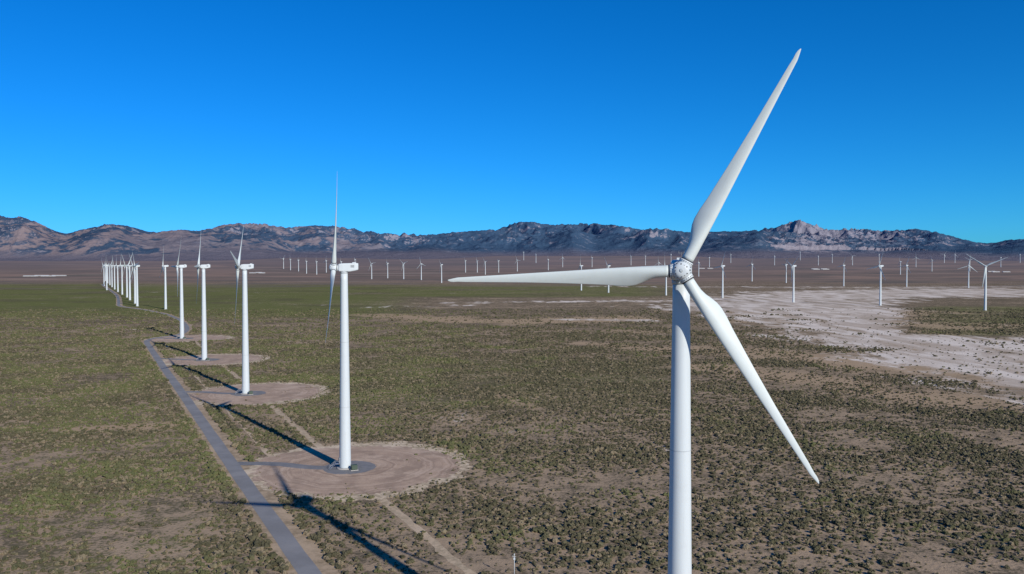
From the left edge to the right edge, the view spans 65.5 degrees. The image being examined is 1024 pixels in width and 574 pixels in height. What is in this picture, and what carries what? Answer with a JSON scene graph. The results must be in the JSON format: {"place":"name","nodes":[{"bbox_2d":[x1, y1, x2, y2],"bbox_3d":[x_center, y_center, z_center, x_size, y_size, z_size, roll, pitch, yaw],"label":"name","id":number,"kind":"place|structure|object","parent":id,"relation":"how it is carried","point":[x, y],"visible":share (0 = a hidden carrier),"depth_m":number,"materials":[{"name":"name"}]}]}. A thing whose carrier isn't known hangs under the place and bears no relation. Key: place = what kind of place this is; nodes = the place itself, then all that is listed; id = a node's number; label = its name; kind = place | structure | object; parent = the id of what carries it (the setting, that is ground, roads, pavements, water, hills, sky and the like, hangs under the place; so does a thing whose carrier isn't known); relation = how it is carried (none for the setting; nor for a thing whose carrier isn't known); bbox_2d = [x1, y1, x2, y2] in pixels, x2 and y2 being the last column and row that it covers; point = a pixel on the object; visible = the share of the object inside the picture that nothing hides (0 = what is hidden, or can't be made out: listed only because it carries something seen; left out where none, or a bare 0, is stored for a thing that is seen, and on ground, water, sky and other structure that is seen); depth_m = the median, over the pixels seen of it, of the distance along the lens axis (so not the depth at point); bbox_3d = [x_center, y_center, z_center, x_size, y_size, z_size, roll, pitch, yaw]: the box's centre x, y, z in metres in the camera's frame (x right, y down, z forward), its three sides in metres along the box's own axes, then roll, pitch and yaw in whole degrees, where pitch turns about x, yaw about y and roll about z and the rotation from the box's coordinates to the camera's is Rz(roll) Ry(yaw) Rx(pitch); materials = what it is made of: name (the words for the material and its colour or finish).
{"place":"outdoors","nodes":[
{"label":"outdoors","id":0,"kind":"place"},
{"bbox_2d":[101,284,321,573],"bbox_3d":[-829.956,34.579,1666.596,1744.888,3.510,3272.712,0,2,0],"label":"road","id":1,"kind":"structure","parent":0,"point":[298,558],"depth_m":293.43,"materials":[{"name":"grey asphalt"}]},
{"bbox_2d":[165,344,272,455],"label":"dirt track","id":2,"kind":"structure","parent":0,"point":[264,450],"depth_m":389.10,"materials":[{"name":"beige soil"}]},
{"bbox_2d":[195,341,476,573],"bbox_3d":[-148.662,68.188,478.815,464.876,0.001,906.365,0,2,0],"label":"dirt track","id":3,"kind":"structure","parent":0,"point":[433,542],"depth_m":253.21,"materials":[{"name":"beige soil"}]},
{"bbox_2d":[0,256,1023,573],"bbox_3d":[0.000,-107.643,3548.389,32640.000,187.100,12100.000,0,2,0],"label":"ground","id":4,"kind":"structure","parent":0,"point":[832,290],"depth_m":571.91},
{"bbox_2d":[101,263,104,285],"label":"wind turbine","id":5,"kind":"object","parent":4,"relation":"on","point":[103,265],"visible":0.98,"depth_m":3098.70,"materials":[{"name":"white paint"}]},
{"bbox_2d":[104,261,107,289],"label":"wind turbine","id":6,"kind":"object","parent":4,"relation":"on","point":[106,275],"visible":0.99,"depth_m":2618.23,"materials":[{"name":"white paint"}]},
{"bbox_2d":[107,262,112,286],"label":"wind turbine","id":7,"kind":"object","parent":4,"relation":"on","point":[111,275],"visible":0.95,"depth_m":2948.72,"materials":[{"name":"white paint"}]},
{"bbox_2d":[112,258,116,288],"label":"wind turbine","id":8,"kind":"object","parent":4,"relation":"on","point":[114,274],"visible":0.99,"depth_m":2698.27,"materials":[{"name":"white paint"}]},
{"bbox_2d":[115,265,119,291],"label":"wind turbine","id":9,"kind":"object","parent":4,"relation":"on","point":[117,279],"visible":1,"depth_m":2448.70,"materials":[{"name":"white paint"}]},
{"bbox_2d":[117,261,123,294],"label":"wind turbine","id":10,"kind":"object","parent":4,"relation":"on","point":[121,266],"visible":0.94,"depth_m":2229.16,"materials":[{"name":"white paint"}]},
{"bbox_2d":[122,256,127,296],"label":"wind turbine","id":11,"kind":"object","parent":4,"relation":"on","point":[126,279],"visible":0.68,"depth_m":2028.72,"materials":[{"name":"white paint"}]},
{"bbox_2d":[123,253,132,299],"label":"wind turbine","id":12,"kind":"object","parent":4,"relation":"on","point":[128,266],"visible":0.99,"depth_m":1869.01,"materials":[{"name":"white paint"}]},
{"bbox_2d":[129,255,137,303],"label":"wind turbine","id":13,"kind":"object","parent":4,"relation":"on","point":[134,282],"visible":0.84,"depth_m":1699.17,"materials":[{"name":"white paint"}]},
{"bbox_2d":[131,257,139,305],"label":"wind turbine","id":14,"kind":"object","parent":4,"relation":"on","point":[137,266],"visible":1,"depth_m":1589.29,"materials":[{"name":"white paint"}]},
{"bbox_2d":[160,263,168,308],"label":"wind turbine","id":15,"kind":"object","parent":4,"relation":"on","point":[165,287],"visible":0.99,"depth_m":1474.14,"materials":[{"name":"white paint"}]},
{"bbox_2d":[171,243,186,338],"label":"wind turbine","id":16,"kind":"object","parent":4,"relation":"on","point":[181,267],"visible":0.99,"depth_m":883.21,"materials":[{"name":"white paint"}]},
{"bbox_2d":[144,335,235,341],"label":"pad edge","id":17,"kind":"object","parent":4,"relation":"on","point":[229,337],"visible":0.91,"depth_m":898.14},
{"bbox_2d":[150,335,227,341],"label":"turbine pad","id":18,"kind":"object","parent":17,"relation":"on","point":[198,337],"visible":0.86,"depth_m":885.76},
{"bbox_2d":[162,353,270,365],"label":"pad edge","id":19,"kind":"object","parent":4,"relation":"on","point":[267,357],"visible":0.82,"depth_m":687.58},
{"bbox_2d":[164,354,263,364],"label":"turbine pad","id":20,"kind":"object","parent":19,"relation":"on","point":[226,359],"visible":0.84,"depth_m":680.30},
{"bbox_2d":[161,358,200,359],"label":"access spur","id":21,"kind":"structure","parent":20,"relation":"on","point":[180,359],"depth_m":687.48,"materials":[{"name":"grey gravel"}]},
{"bbox_2d":[194,238,209,360],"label":"wind turbine","id":22,"kind":"object","parent":20,"relation":"on","point":[198,266],"visible":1,"depth_m":682.44,"materials":[{"name":"white paint"}]},
{"bbox_2d":[194,358,218,360],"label":"gravel apron","id":23,"kind":"object","parent":20,"relation":"on","point":[212,359],"visible":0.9,"depth_m":680.26,"materials":[{"name":"grey gravel"}]},
{"bbox_2d":[100,284,338,573],"bbox_3d":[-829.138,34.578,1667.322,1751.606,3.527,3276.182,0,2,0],"label":"road verge","id":24,"kind":"structure","parent":4,"relation":"on","point":[311,549],"depth_m":275.96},
{"bbox_2d":[189,382,328,405],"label":"pad edge","id":25,"kind":"object","parent":4,"relation":"on","point":[198,402],"visible":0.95,"depth_m":493.14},
{"bbox_2d":[188,383,320,404],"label":"turbine pad","id":26,"kind":"object","parent":25,"relation":"on","point":[275,392],"visible":0.95,"depth_m":500.77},
{"bbox_2d":[186,391,239,393],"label":"access spur","id":27,"kind":"structure","parent":26,"relation":"on","point":[210,392],"depth_m":508.62,"materials":[{"name":"grey gravel"}]},
{"bbox_2d":[230,225,253,394],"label":"wind turbine","id":28,"kind":"object","parent":26,"relation":"on","point":[245,388],"visible":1,"depth_m":501.97,"materials":[{"name":"white paint"}]},
{"bbox_2d":[231,391,265,395],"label":"gravel apron","id":29,"kind":"object","parent":26,"relation":"on","point":[258,392],"visible":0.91,"depth_m":502.71,"materials":[{"name":"grey gravel"}]},
{"bbox_2d":[244,441,472,502],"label":"pad edge","id":30,"kind":"object","parent":4,"relation":"on","point":[380,496],"visible":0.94,"depth_m":306.03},
{"bbox_2d":[250,445,461,495],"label":"turbine pad","id":31,"kind":"object","parent":30,"relation":"on","point":[394,469],"visible":0.95,"depth_m":313.45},
{"bbox_2d":[238,462,338,469],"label":"access spur","id":32,"kind":"structure","parent":31,"relation":"on","point":[294,465],"depth_m":322.83,"materials":[{"name":"grey gravel"}]},
{"bbox_2d":[324,461,375,473],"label":"gravel apron","id":33,"kind":"object","parent":31,"relation":"on","point":[364,466],"visible":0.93,"depth_m":318.07,"materials":[{"name":"grey gravel"}]},
{"bbox_2d":[325,192,357,470],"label":"wind turbine","id":34,"kind":"object","parent":33,"relation":"on","point":[344,457],"visible":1,"depth_m":316.38,"materials":[{"name":"white paint"}]},
{"bbox_2d":[448,49,818,573],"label":"wind turbine","id":35,"kind":"object","parent":4,"relation":"on","point":[678,271],"visible":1,"depth_m":129.81,"materials":[{"name":"white paint"}]},
{"bbox_2d":[664,263,666,294],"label":"wind turbine","id":36,"kind":"object","parent":4,"relation":"on","point":[665,285],"visible":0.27,"depth_m":2171.07,"materials":[{"name":"white paint"}]},
{"bbox_2d":[715,254,725,297],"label":"wind turbine","id":37,"kind":"object","parent":4,"relation":"on","point":[722,266],"visible":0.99,"depth_m":1989.36,"materials":[{"name":"white paint"}]},
{"bbox_2d":[786,256,798,301],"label":"wind turbine","id":38,"kind":"object","parent":4,"relation":"on","point":[793,295],"visible":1,"depth_m":1755.21,"materials":[{"name":"white paint"}]},
{"bbox_2d":[838,257,845,285],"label":"wind turbine","id":39,"kind":"object","parent":4,"relation":"on","point":[843,265],"visible":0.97,"depth_m":3061.62,"materials":[{"name":"white paint"}]},
{"bbox_2d":[869,250,884,305],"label":"wind turbine","id":40,"kind":"object","parent":4,"relation":"on","point":[880,293],"visible":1,"depth_m":1613.01,"materials":[{"name":"white paint"}]},
{"bbox_2d":[899,256,910,286],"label":"wind turbine","id":41,"kind":"object","parent":4,"relation":"on","point":[906,265],"visible":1,"depth_m":2984.91,"materials":[{"name":"white paint"}]},
{"bbox_2d":[959,257,976,287],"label":"wind turbine","id":42,"kind":"object","parent":4,"relation":"on","point":[968,271],"visible":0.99,"depth_m":2842.44,"materials":[{"name":"white paint"}]},
{"bbox_2d":[966,254,1006,310],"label":"wind turbine","id":43,"kind":"object","parent":4,"relation":"on","point":[985,289],"visible":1,"depth_m":1438.02,"materials":[{"name":"white paint"}]},
{"bbox_2d":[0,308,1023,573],"bbox_3d":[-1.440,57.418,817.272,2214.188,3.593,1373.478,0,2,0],"label":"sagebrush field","id":44,"kind":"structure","parent":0,"point":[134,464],"depth_m":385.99,"materials":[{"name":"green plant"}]},
{"bbox_2d":[0,215,1023,260],"bbox_3d":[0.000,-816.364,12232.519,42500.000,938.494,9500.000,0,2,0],"label":"mountains","id":45,"kind":"structure","parent":0,"point":[23,239],"depth_m":10078.05,"materials":[{"name":"brown stone"}]},
{"bbox_2d":[0,0,1023,242],"label":"sky","id":46,"kind":"structure","parent":0,"point":[423,117],"materials":[{"name":"blue"}]}
]}

